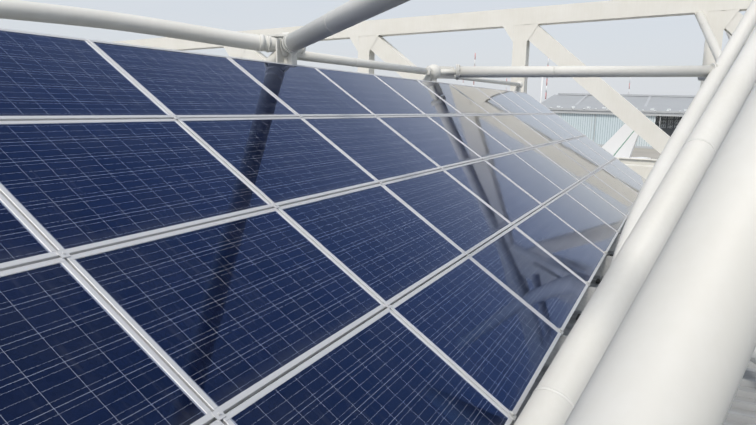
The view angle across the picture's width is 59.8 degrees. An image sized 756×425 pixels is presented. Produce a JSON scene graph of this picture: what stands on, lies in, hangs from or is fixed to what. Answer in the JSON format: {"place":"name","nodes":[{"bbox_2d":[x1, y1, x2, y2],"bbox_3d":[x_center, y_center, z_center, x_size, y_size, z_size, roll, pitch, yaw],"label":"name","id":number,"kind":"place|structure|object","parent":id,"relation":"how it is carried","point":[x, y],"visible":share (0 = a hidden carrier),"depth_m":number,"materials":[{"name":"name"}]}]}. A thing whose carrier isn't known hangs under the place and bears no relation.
{"place":"outdoors","nodes":[
{"label":"outdoors","id":0,"kind":"place"},
{"bbox_2d":[0,0,755,101],"label":"sky","id":1,"kind":"structure","parent":0,"point":[670,40],"materials":[{"name":"white"}]},
{"bbox_2d":[601,146,659,158],"bbox_3d":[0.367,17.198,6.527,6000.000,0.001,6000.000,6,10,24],"label":"ground","id":2,"kind":"structure","parent":0,"point":[647,153],"depth_m":284.44,"materials":[{"name":"beige concrete"}]},
{"bbox_2d":[473,53,630,102],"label":"poles","id":3,"kind":"object","parent":2,"relation":"on","point":[541,82],"visible":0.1,"depth_m":390.87,"materials":[{"name":"white metal"}]},
{"bbox_2d":[541,93,695,148],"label":"building","id":4,"kind":"structure","parent":2,"relation":"on","point":[593,118],"depth_m":332.37,"materials":[{"name":"grey metal"}]},
{"bbox_2d":[602,124,650,158],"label":"tent","id":5,"kind":"object","parent":2,"relation":"on","point":[621,141],"visible":0.02,"depth_m":132.39,"materials":[{"name":"white fabric"}]},
{"bbox_2d":[615,157,656,165],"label":"roof parapet","id":6,"kind":"structure","parent":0,"point":[636,161],"depth_m":25.50,"materials":[{"name":"white metal"}]},
{"bbox_3d":[-5.475,7.898,13.425,61.980,15.776,37.980,6,10,24],"label":"building","id":7,"kind":"object","parent":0,"visible":0},
{"bbox_2d":[0,0,755,424],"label":"space frame","id":8,"kind":"object","parent":7,"relation":"on","point":[662,332],"visible":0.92,"depth_m":3.70,"materials":[{"name":"white paint"}]},
{"bbox_2d":[114,0,755,178],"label":"steel truss","id":9,"kind":"object","parent":8,"relation":"attached to","point":[369,41],"visible":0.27,"depth_m":19.68,"materials":[{"name":"metal"}]},
{"bbox_2d":[208,183,755,424],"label":"roof","id":10,"kind":"structure","parent":7,"relation":"on","point":[742,410],"depth_m":5.25,"materials":[{"name":"paint"}]},
{"bbox_2d":[508,193,638,424],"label":"brackets","id":11,"kind":"object","parent":10,"relation":"on","point":[603,268],"visible":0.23,"depth_m":6.93,"materials":[{"name":"grey metal"}]},
{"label":"array legs","id":12,"kind":"object","parent":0,"visible":0},
{"bbox_2d":[56,113,616,420],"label":"panel clamps","id":13,"kind":"object","parent":12,"relation":"on","point":[218,414],"visible":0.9,"depth_m":2.92,"materials":[{"name":"silver metal"}]},
{"bbox_2d":[0,28,645,424],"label":"solar panel frames","id":14,"kind":"structure","parent":13,"relation":"on","point":[132,328],"depth_m":4.19,"materials":[{"name":"silver metal"}]},
{"bbox_2d":[0,31,645,424],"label":"solar panels","id":15,"kind":"object","parent":14,"relation":"in","point":[220,315],"visible":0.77,"depth_m":4.10,"materials":[{"name":"blue glass"}]}
]}

